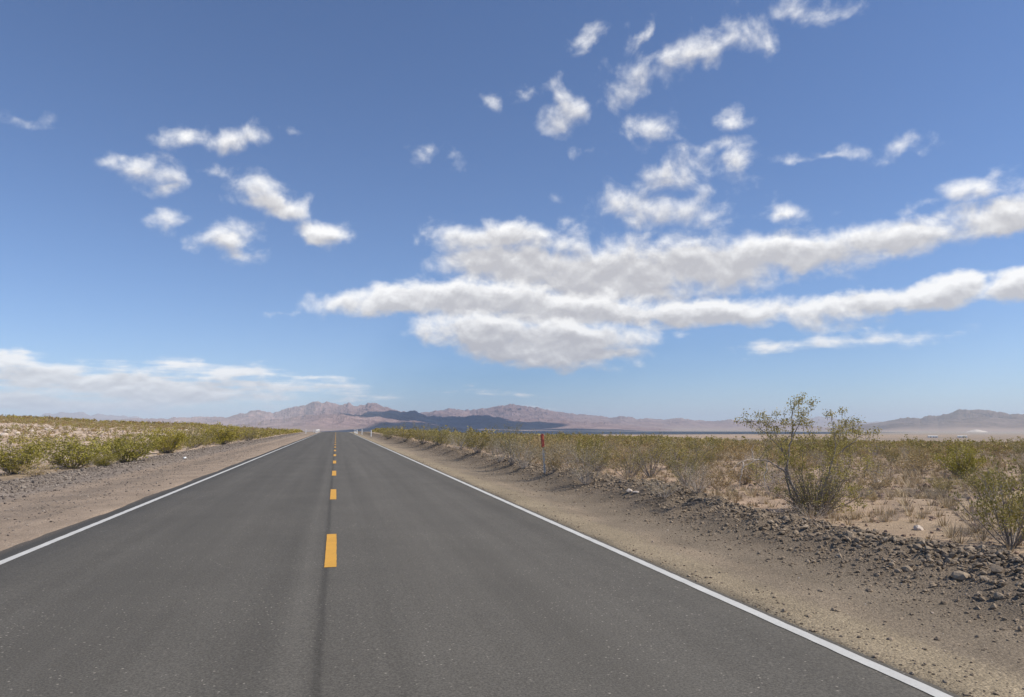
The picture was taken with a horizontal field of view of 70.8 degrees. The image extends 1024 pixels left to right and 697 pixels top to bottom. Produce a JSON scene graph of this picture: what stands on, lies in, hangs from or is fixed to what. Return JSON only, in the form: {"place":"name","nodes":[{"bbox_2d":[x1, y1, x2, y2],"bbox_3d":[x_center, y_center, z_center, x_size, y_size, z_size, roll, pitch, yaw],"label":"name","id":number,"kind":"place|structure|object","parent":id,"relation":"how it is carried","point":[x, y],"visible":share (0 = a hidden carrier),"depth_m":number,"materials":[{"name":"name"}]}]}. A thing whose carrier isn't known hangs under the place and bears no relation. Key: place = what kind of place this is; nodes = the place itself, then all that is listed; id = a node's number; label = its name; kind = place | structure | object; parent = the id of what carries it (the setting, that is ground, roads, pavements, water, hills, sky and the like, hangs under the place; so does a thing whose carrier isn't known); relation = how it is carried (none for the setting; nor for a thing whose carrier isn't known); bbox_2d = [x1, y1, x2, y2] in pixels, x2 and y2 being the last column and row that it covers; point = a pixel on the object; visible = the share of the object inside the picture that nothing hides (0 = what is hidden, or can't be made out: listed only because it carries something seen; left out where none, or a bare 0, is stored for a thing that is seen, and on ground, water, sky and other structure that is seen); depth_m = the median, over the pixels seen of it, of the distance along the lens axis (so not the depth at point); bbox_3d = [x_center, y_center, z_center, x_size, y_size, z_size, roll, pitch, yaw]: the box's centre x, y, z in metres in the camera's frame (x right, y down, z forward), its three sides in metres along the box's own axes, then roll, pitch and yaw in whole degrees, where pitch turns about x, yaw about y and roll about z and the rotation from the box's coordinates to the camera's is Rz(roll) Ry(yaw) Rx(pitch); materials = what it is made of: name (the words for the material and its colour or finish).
{"place":"outdoors","nodes":[
{"label":"outdoors","id":0,"kind":"place"},
{"bbox_2d":[3,412,138,420],"bbox_3d":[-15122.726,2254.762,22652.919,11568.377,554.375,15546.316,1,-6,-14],"label":"distant mountains","id":1,"kind":"structure","parent":0,"point":[81,415],"depth_m":21844.63,"materials":[{"name":"stone"}]},
{"bbox_2d":[0,444,276,540],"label":"loose gravel","id":2,"kind":"structure","parent":0,"point":[105,494],"depth_m":18.70,"materials":[{"name":"gravel"}]},
{"bbox_2d":[97,401,404,426],"bbox_3d":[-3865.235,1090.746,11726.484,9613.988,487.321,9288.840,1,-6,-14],"label":"mountain range","id":3,"kind":"structure","parent":0,"point":[311,408],"depth_m":11422.34,"materials":[{"name":"stone"}]},
{"bbox_2d":[235,413,479,431],"bbox_3d":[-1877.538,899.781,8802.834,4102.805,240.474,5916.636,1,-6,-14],"label":"hills","id":4,"kind":"structure","parent":0,"point":[340,422],"depth_m":8010.67,"materials":[{"name":"stone"}]},
{"bbox_2d":[0,432,960,696],"bbox_3d":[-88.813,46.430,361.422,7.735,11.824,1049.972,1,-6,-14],"label":"road","id":5,"kind":"structure","parent":0,"point":[334,564],"depth_m":6.14,"materials":[{"name":"grey asphalt"}]},
{"bbox_2d":[0,419,1023,696],"bbox_3d":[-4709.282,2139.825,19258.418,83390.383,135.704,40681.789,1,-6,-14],"label":"ground","id":6,"kind":"structure","parent":0,"point":[908,633],"depth_m":10.14,"materials":[{"name":"beige sand"}]},
{"bbox_2d":[0,435,64,473],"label":"green bush","id":7,"kind":"object","parent":6,"relation":"on","point":[15,459],"visible":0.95,"depth_m":24.64,"materials":[{"name":"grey plant"}]},
{"bbox_2d":[14,461,53,476],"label":"brown shrub","id":8,"kind":"object","parent":6,"relation":"on","point":[35,473],"visible":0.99,"depth_m":23.75,"materials":[{"name":"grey plant"}]},
{"bbox_2d":[20,431,135,468],"bbox_3d":[-17.381,4.001,28.274,3.926,1.504,3.458,-2,-6,17],"label":"green bush","id":9,"kind":"object","parent":6,"relation":"on","point":[71,454],"visible":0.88,"depth_m":28.13,"materials":[{"name":"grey plant"}]},
{"bbox_2d":[0,423,188,459],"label":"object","id":10,"kind":"object","parent":6,"relation":"on","point":[45,425],"visible":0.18,"depth_m":89.34,"materials":[{"name":"plant"}]},
{"bbox_2d":[90,452,120,465],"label":"green bush","id":11,"kind":"object","parent":6,"relation":"on","point":[101,460],"visible":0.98,"depth_m":27.34,"materials":[{"name":"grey plant"}]},
{"bbox_2d":[88,431,165,462],"bbox_3d":[-16.835,4.340,31.729,2.909,1.437,3.096,1,-6,-10],"label":"green bush","id":12,"kind":"object","parent":6,"relation":"on","point":[133,454],"visible":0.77,"depth_m":31.34,"materials":[{"name":"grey plant"}]},
{"bbox_2d":[0,433,298,503],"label":"roadside stones","id":13,"kind":"object","parent":6,"relation":"on","point":[17,481],"visible":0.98,"depth_m":24.79,"materials":[{"name":"gravel"}]},
{"bbox_2d":[3,415,301,432],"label":"distant scrub","id":14,"kind":"object","parent":6,"relation":"on","point":[292,431],"visible":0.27,"depth_m":184.15,"materials":[{"name":"green plant"}]},
{"bbox_2d":[140,426,187,452],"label":"green bush","id":15,"kind":"object","parent":6,"relation":"on","point":[169,445],"visible":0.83,"depth_m":44.13,"materials":[{"name":"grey plant"}]},
{"bbox_2d":[180,437,196,449],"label":"creosote bush","id":16,"kind":"object","parent":6,"relation":"on","point":[190,444],"visible":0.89,"depth_m":51.03,"materials":[{"name":"green plant"}]},
{"bbox_2d":[174,421,216,447],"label":"creosote bush","id":17,"kind":"object","parent":6,"relation":"on","point":[196,434],"visible":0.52,"depth_m":55.20,"materials":[{"name":"green plant"}]},
{"bbox_2d":[184,431,206,448],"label":"creosote bush","id":18,"kind":"object","parent":6,"relation":"on","point":[198,442],"visible":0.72,"depth_m":53.23,"materials":[{"name":"green plant"}]},
{"bbox_2d":[194,421,249,444],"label":"green bush","id":19,"kind":"object","parent":6,"relation":"on","point":[224,437],"visible":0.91,"depth_m":64.71,"materials":[{"name":"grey plant"}]},
{"bbox_2d":[235,423,265,440],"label":"creosote bush","id":20,"kind":"object","parent":6,"relation":"on","point":[250,435],"visible":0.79,"depth_m":77.66,"materials":[{"name":"green plant"}]},
{"bbox_2d":[376,424,396,438],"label":"creosote bush","id":21,"kind":"object","parent":6,"relation":"on","point":[387,434],"visible":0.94,"depth_m":85.07,"materials":[{"name":"green plant"}]},
{"bbox_2d":[393,424,416,441],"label":"creosote bush","id":22,"kind":"object","parent":6,"relation":"on","point":[403,434],"visible":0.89,"depth_m":66.49,"materials":[{"name":"green plant"}]},
{"bbox_2d":[408,421,436,443],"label":"creosote bush","id":23,"kind":"object","parent":6,"relation":"on","point":[416,436],"visible":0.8,"depth_m":53.52,"materials":[{"name":"green plant"}]},
{"bbox_2d":[423,426,455,444],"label":"creosote bush","id":24,"kind":"object","parent":6,"relation":"on","point":[439,439],"visible":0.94,"depth_m":48.22,"materials":[{"name":"green plant"}]},
{"bbox_2d":[443,429,475,448],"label":"grey shrub","id":25,"kind":"object","parent":6,"relation":"on","point":[460,445],"visible":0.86,"depth_m":39.51,"materials":[{"name":"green plant"}]},
{"bbox_2d":[460,428,494,452],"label":"creosote bush","id":26,"kind":"object","parent":6,"relation":"on","point":[480,445],"visible":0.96,"depth_m":33.66,"materials":[{"name":"green plant"}]},
{"bbox_2d":[470,427,500,447],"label":"creosote bush","id":27,"kind":"object","parent":6,"relation":"on","point":[485,431],"visible":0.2,"depth_m":53.12,"materials":[{"name":"green plant"}]},
{"bbox_2d":[483,423,501,453],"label":"creosote bush","id":28,"kind":"object","parent":6,"relation":"on","point":[489,437],"visible":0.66,"depth_m":38.69,"materials":[{"name":"green plant"}]},
{"bbox_2d":[482,435,515,462],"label":"grey shrub","id":29,"kind":"object","parent":6,"relation":"on","point":[498,456],"visible":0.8,"depth_m":27.72,"materials":[{"name":"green plant"}]},
{"bbox_2d":[0,414,1023,497],"bbox_3d":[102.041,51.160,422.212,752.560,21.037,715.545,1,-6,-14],"label":"distant scrub","id":30,"kind":"object","parent":6,"relation":"on","point":[265,435],"visible":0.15,"depth_m":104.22,"materials":[{"name":"green plant"}]},
{"bbox_2d":[496,421,527,464],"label":"creosote bush","id":31,"kind":"object","parent":6,"relation":"on","point":[514,447],"visible":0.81,"depth_m":25.74,"materials":[{"name":"grey plant"}]},
{"bbox_2d":[498,428,541,467],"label":"grey shrub","id":32,"kind":"object","parent":6,"relation":"on","point":[524,454],"visible":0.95,"depth_m":23.98,"materials":[{"name":"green plant"}]},
{"bbox_2d":[541,434,545,473],"bbox_3d":[0.944,3.275,21.497,0.094,1.441,0.042,-3,-6,0],"label":"marker post","id":33,"kind":"object","parent":6,"relation":"on","point":[542,439],"visible":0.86,"depth_m":21.52,"materials":[{"name":"metal"}]},
{"bbox_2d":[537,438,568,471],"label":"brown shrub","id":34,"kind":"object","parent":6,"relation":"on","point":[556,459],"visible":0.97,"depth_m":20.98,"materials":[{"name":"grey plant"}]},
{"bbox_2d":[537,441,577,465],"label":"grey shrub","id":35,"kind":"object","parent":6,"relation":"on","point":[563,453],"visible":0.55,"depth_m":29.63,"materials":[{"name":"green plant"}]},
{"bbox_2d":[558,441,610,484],"bbox_3d":[1.733,2.831,18.249,1.444,1.273,1.269,-4,-8,36],"label":"grey shrub","id":36,"kind":"object","parent":6,"relation":"on","point":[579,469],"visible":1,"depth_m":18.20,"materials":[{"name":"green plant"}]},
{"bbox_2d":[571,441,598,468],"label":"creosote bush","id":37,"kind":"object","parent":6,"relation":"on","point":[579,456],"visible":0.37,"depth_m":27.35,"materials":[{"name":"grey plant"}]},
{"bbox_2d":[574,434,602,456],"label":"green bush","id":38,"kind":"object","parent":6,"relation":"on","point":[597,443],"visible":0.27,"depth_m":31.68,"materials":[{"name":"grey plant"}]},
{"bbox_2d":[575,436,620,470],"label":"creosote bush","id":39,"kind":"object","parent":6,"relation":"on","point":[604,459],"visible":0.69,"depth_m":25.91,"materials":[{"name":"green plant"}]},
{"bbox_2d":[596,441,622,467],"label":"brown shrub","id":40,"kind":"object","parent":6,"relation":"on","point":[611,460],"visible":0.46,"depth_m":28.03,"materials":[{"name":"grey plant"}]},
{"bbox_2d":[603,444,652,478],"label":"creosote bush","id":41,"kind":"object","parent":6,"relation":"on","point":[632,470],"visible":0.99,"depth_m":22.47,"materials":[{"name":"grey plant"}]},
{"bbox_2d":[621,432,673,477],"bbox_3d":[4.467,3.421,23.454,1.820,1.609,1.996,-3,-7,28],"label":"creosote bush","id":42,"kind":"object","parent":6,"relation":"on","point":[649,460],"visible":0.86,"depth_m":23.22,"materials":[{"name":"green plant"}]},
{"bbox_2d":[639,471,691,497],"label":"grey shrub","id":43,"kind":"object","parent":6,"relation":"on","point":[663,489],"visible":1,"depth_m":14.11,"materials":[{"name":"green plant"}]},
{"bbox_2d":[651,439,708,468],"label":"creosote bush","id":44,"kind":"object","parent":6,"relation":"on","point":[680,457],"visible":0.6,"depth_m":27.33,"materials":[{"name":"green plant"}]},
{"bbox_2d":[656,436,714,484],"bbox_3d":[5.017,3.189,20.873,1.647,1.587,1.652,2,-6,-15],"label":"creosote bush","id":45,"kind":"object","parent":6,"relation":"on","point":[696,452],"visible":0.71,"depth_m":20.73,"materials":[{"name":"green plant"}]},
{"bbox_2d":[666,449,706,486],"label":"creosote bush","id":46,"kind":"object","parent":6,"relation":"on","point":[681,472],"visible":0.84,"depth_m":18.70,"materials":[{"name":"grey plant"}]},
{"bbox_2d":[685,459,710,475],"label":"creosote bush","id":47,"kind":"object","parent":6,"relation":"on","point":[701,466],"visible":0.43,"depth_m":24.27,"materials":[{"name":"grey plant"}]},
{"bbox_2d":[672,455,725,492],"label":"dead shrub","id":48,"kind":"object","parent":6,"relation":"on","point":[698,489],"visible":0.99,"depth_m":14.32,"materials":[{"name":"plant"}]},
{"bbox_2d":[379,436,1023,645],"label":"soil clods","id":49,"kind":"object","parent":6,"relation":"on","point":[985,554],"visible":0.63,"depth_m":9.03,"materials":[{"name":"brown soil"}]},
{"bbox_2d":[433,455,976,651],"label":"pale chips","id":50,"kind":"object","parent":6,"relation":"on","point":[760,556],"visible":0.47,"depth_m":8.55,"materials":[{"name":"beige stone"}]},
{"bbox_2d":[701,443,718,464],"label":"creosote bush","id":51,"kind":"object","parent":6,"relation":"on","point":[710,459],"visible":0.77,"depth_m":29.55,"materials":[{"name":"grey plant"}]},
{"bbox_2d":[399,453,1023,695],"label":"loose gravel","id":52,"kind":"structure","parent":6,"relation":"on","point":[888,638],"depth_m":6.83,"materials":[{"name":"gravel"}]},
{"bbox_2d":[698,462,736,490],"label":"brown shrub","id":53,"kind":"object","parent":6,"relation":"on","point":[722,483],"visible":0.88,"depth_m":18.75,"materials":[{"name":"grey plant"}]},
{"bbox_2d":[707,446,731,461],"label":"brown shrub","id":54,"kind":"object","parent":6,"relation":"on","point":[722,456],"visible":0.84,"depth_m":32.37,"materials":[{"name":"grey plant"}]},
{"bbox_2d":[728,436,745,449],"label":"creosote bush","id":55,"kind":"object","parent":6,"relation":"on","point":[735,442],"visible":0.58,"depth_m":49.94,"materials":[{"name":"green plant"}]},
{"bbox_2d":[722,460,758,484],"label":"brown shrub","id":56,"kind":"object","parent":6,"relation":"on","point":[744,472],"visible":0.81,"depth_m":20.94,"materials":[{"name":"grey plant"}]},
{"bbox_2d":[731,448,749,459],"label":"brown shrub","id":57,"kind":"object","parent":6,"relation":"on","point":[740,454],"visible":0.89,"depth_m":33.78,"materials":[{"name":"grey plant"}]},
{"bbox_2d":[744,454,771,475],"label":"brown shrub","id":58,"kind":"object","parent":6,"relation":"on","point":[758,467],"visible":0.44,"depth_m":23.18,"materials":[{"name":"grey plant"}]},
{"bbox_2d":[519,450,1022,553],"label":"desert pebbles","id":59,"kind":"object","parent":6,"relation":"on","point":[931,517],"visible":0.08,"depth_m":17.53,"materials":[{"name":"brown stone"}]},
{"bbox_2d":[742,455,800,488],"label":"dead shrub","id":60,"kind":"object","parent":6,"relation":"on","point":[775,482],"visible":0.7,"depth_m":19.11,"materials":[{"name":"plant"}]},
{"bbox_2d":[762,465,783,482],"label":"dead shrub","id":61,"kind":"object","parent":6,"relation":"on","point":[774,473],"visible":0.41,"depth_m":20.35,"materials":[{"name":"plant"}]},
{"bbox_2d":[789,453,813,472],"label":"brown shrub","id":62,"kind":"object","parent":6,"relation":"on","point":[811,464],"visible":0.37,"depth_m":25.49,"materials":[{"name":"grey plant"}]},
{"bbox_2d":[728,392,886,515],"bbox_3d":[5.555,2.003,13.578,3.356,2.330,2.143,0,-6,4],"label":"creosote bush","id":63,"kind":"object","parent":6,"relation":"on","point":[820,494],"visible":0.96,"depth_m":13.32,"materials":[{"name":"green plant"}]},
{"bbox_2d":[793,437,821,454],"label":"creosote bush","id":64,"kind":"object","parent":6,"relation":"on","point":[807,451],"visible":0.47,"depth_m":37.26,"materials":[{"name":"brown plant"}]},
{"bbox_2d":[779,499,838,519],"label":"dead shrub","id":65,"kind":"object","parent":6,"relation":"on","point":[813,514],"visible":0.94,"depth_m":12.52,"materials":[{"name":"plant"}]},
{"bbox_2d":[801,451,822,465],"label":"creosote bush","id":66,"kind":"object","parent":6,"relation":"on","point":[812,456],"visible":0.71,"depth_m":30.29,"materials":[{"name":"green plant"}]},
{"bbox_2d":[811,456,863,486],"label":"grey shrub","id":67,"kind":"object","parent":6,"relation":"on","point":[838,472],"visible":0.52,"depth_m":19.03,"materials":[{"name":"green plant"}]},
{"bbox_2d":[867,442,886,455],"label":"creosote bush","id":68,"kind":"object","parent":6,"relation":"on","point":[878,450],"visible":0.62,"depth_m":39.75,"materials":[{"name":"brown plant"}]},
{"bbox_2d":[850,469,906,489],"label":"brown shrub","id":69,"kind":"object","parent":6,"relation":"on","point":[866,482],"visible":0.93,"depth_m":18.29,"materials":[{"name":"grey plant"}]},
{"bbox_2d":[862,460,904,482],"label":"dead shrub","id":70,"kind":"object","parent":6,"relation":"on","point":[874,474],"visible":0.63,"depth_m":20.32,"materials":[{"name":"plant"}]},
{"bbox_2d":[871,506,895,521],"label":"dead shrub","id":71,"kind":"object","parent":6,"relation":"on","point":[881,516],"visible":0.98,"depth_m":12.15,"materials":[{"name":"plant"}]},
{"bbox_2d":[880,447,901,462],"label":"creosote bush","id":72,"kind":"object","parent":6,"relation":"on","point":[897,454],"visible":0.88,"depth_m":30.53,"materials":[{"name":"brown plant"}]},
{"bbox_2d":[900,565,912,571],"bbox_3d":[4.232,2.369,7.712,0.118,0.088,0.116,-5,-8,37],"label":"stone","id":73,"kind":"object","parent":6,"relation":"on","point":[906,568],"visible":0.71,"depth_m":7.68,"materials":[{"name":"grey stone"}]},
{"bbox_2d":[901,434,926,447],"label":"creosote bush","id":74,"kind":"object","parent":6,"relation":"on","point":[908,439],"visible":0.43,"depth_m":55.75,"materials":[{"name":"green plant"}]},
{"bbox_2d":[882,449,953,471],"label":"brown shrub","id":75,"kind":"object","parent":6,"relation":"on","point":[920,465],"visible":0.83,"depth_m":26.15,"materials":[{"name":"grey plant"}]},
{"bbox_2d":[906,446,935,466],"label":"brown shrub","id":76,"kind":"object","parent":6,"relation":"on","point":[920,456],"visible":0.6,"depth_m":27.86,"materials":[{"name":"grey plant"}]},
{"bbox_2d":[909,440,935,450],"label":"creosote bush","id":77,"kind":"object","parent":6,"relation":"on","point":[915,444],"visible":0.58,"depth_m":42.61,"materials":[{"name":"green plant"}]},
{"bbox_2d":[922,485,944,498],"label":"grey shrub","id":78,"kind":"object","parent":6,"relation":"on","point":[925,491],"visible":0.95,"depth_m":15.71,"materials":[{"name":"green plant"}]},
{"bbox_2d":[928,441,949,454],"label":"creosote bush","id":79,"kind":"object","parent":6,"relation":"on","point":[932,449],"visible":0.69,"depth_m":39.00,"materials":[{"name":"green plant"}]},
{"bbox_2d":[925,475,957,491],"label":"creosote bush","id":80,"kind":"object","parent":6,"relation":"on","point":[937,483],"visible":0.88,"depth_m":17.66,"materials":[{"name":"grey plant"}]},
{"bbox_2d":[945,437,964,451],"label":"creosote bush","id":81,"kind":"object","parent":6,"relation":"on","point":[953,444],"visible":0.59,"depth_m":45.12,"materials":[{"name":"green plant"}]},
{"bbox_2d":[951,571,970,580],"bbox_3d":[4.426,2.246,7.086,0.190,0.104,0.164,1,-6,-14],"label":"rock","id":82,"kind":"object","parent":6,"relation":"on","point":[959,575],"visible":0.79,"depth_m":7.04,"materials":[{"name":"grey stone"}]},
{"bbox_2d":[930,439,993,477],"bbox_3d":[14.180,3.492,22.781,1.794,1.246,1.601,-1,-6,11],"label":"green bush","id":83,"kind":"object","parent":6,"relation":"on","point":[953,467],"visible":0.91,"depth_m":22.55,"materials":[{"name":"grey plant"}]},
{"bbox_2d":[949,521,976,536],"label":"dead shrub","id":84,"kind":"object","parent":6,"relation":"on","point":[966,534],"visible":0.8,"depth_m":10.72,"materials":[{"name":"plant"}]},
{"bbox_2d":[933,481,1011,528],"bbox_3d":[7.263,2.479,11.323,1.086,0.779,1.131,6,-8,-43],"label":"dead shrub","id":85,"kind":"object","parent":6,"relation":"on","point":[956,513],"visible":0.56,"depth_m":11.40,"materials":[{"name":"plant"}]},
{"bbox_2d":[955,465,1011,497],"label":"creosote bush","id":86,"kind":"object","parent":6,"relation":"on","point":[970,482],"visible":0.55,"depth_m":16.42,"materials":[{"name":"grey plant"}]},
{"bbox_2d":[948,450,1023,547],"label":"creosote bush","id":87,"kind":"object","parent":6,"relation":"on","point":[1008,523],"visible":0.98,"depth_m":9.76,"materials":[{"name":"green plant"}]},
{"bbox_2d":[985,435,1011,454],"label":"creosote bush","id":88,"kind":"object","parent":6,"relation":"on","point":[995,448],"visible":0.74,"depth_m":40.95,"materials":[{"name":"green plant"}]},
{"bbox_2d":[987,454,1010,467],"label":"brown shrub","id":89,"kind":"object","parent":6,"relation":"on","point":[998,461],"visible":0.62,"depth_m":28.02,"materials":[{"name":"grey plant"}]},
{"bbox_2d":[993,592,1004,598],"bbox_3d":[4.318,2.197,6.388,0.076,0.066,0.082,1,-6,-14],"label":"stone","id":90,"kind":"object","parent":6,"relation":"on","point":[996,595],"visible":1,"depth_m":6.37,"materials":[{"name":"grey stone"}]},
{"bbox_2d":[986,445,1013,457],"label":"brown shrub","id":91,"kind":"object","parent":6,"relation":"on","point":[997,452],"visible":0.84,"depth_m":37.14,"materials":[{"name":"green plant"}]},
{"bbox_2d":[983,460,1023,530],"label":"creosote bush","id":92,"kind":"object","parent":6,"relation":"on","point":[1016,493],"visible":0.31,"depth_m":10.80,"materials":[{"name":"green plant"}]},
{"bbox_2d":[998,448,1023,464],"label":"grey shrub","id":93,"kind":"object","parent":6,"relation":"on","point":[1015,457],"visible":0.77,"depth_m":28.07,"materials":[{"name":"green plant"}]},
{"bbox_2d":[1008,439,1023,453],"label":"creosote bush","id":94,"kind":"object","parent":6,"relation":"on","point":[1018,448],"visible":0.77,"depth_m":41.33,"materials":[{"name":"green plant"}]},
{"bbox_2d":[1011,455,1023,477],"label":"creosote bush","id":95,"kind":"object","parent":6,"relation":"on","point":[1020,466],"visible":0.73,"depth_m":20.96,"materials":[{"name":"grey plant"}]},
{"bbox_2d":[0,428,1023,556],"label":"dry grass","id":96,"kind":"structure","parent":0,"point":[905,475],"depth_m":20.95,"materials":[{"name":"plant"}]},
{"bbox_2d":[0,0,1023,421],"label":"sky","id":97,"kind":"structure","parent":0,"point":[706,210],"materials":[{"name":"blue"}]},
{"bbox_2d":[355,409,671,430],"bbox_3d":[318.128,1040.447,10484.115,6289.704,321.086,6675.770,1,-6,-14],"label":"hills","id":98,"kind":"structure","parent":0,"point":[478,422],"depth_m":9968.09,"materials":[{"name":"dark grey rock"}]},
{"bbox_2d":[421,404,829,429],"bbox_3d":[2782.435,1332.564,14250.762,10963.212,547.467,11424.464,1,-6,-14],"label":"mountain range","id":99,"kind":"structure","parent":0,"point":[513,412],"depth_m":13187.82,"materials":[{"name":"stone"}]},
{"bbox_2d":[756,416,877,427],"bbox_3d":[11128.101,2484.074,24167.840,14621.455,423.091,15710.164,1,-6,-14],"label":"distant mountains","id":100,"kind":"structure","parent":0,"point":[822,421],"depth_m":21933.89,"materials":[{"name":"stone"}]},
{"bbox_2d":[832,409,1023,431],"bbox_3d":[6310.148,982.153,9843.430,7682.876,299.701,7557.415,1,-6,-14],"label":"mountain range","id":101,"kind":"structure","parent":0,"point":[961,420],"depth_m":8349.98,"materials":[{"name":"stone"}]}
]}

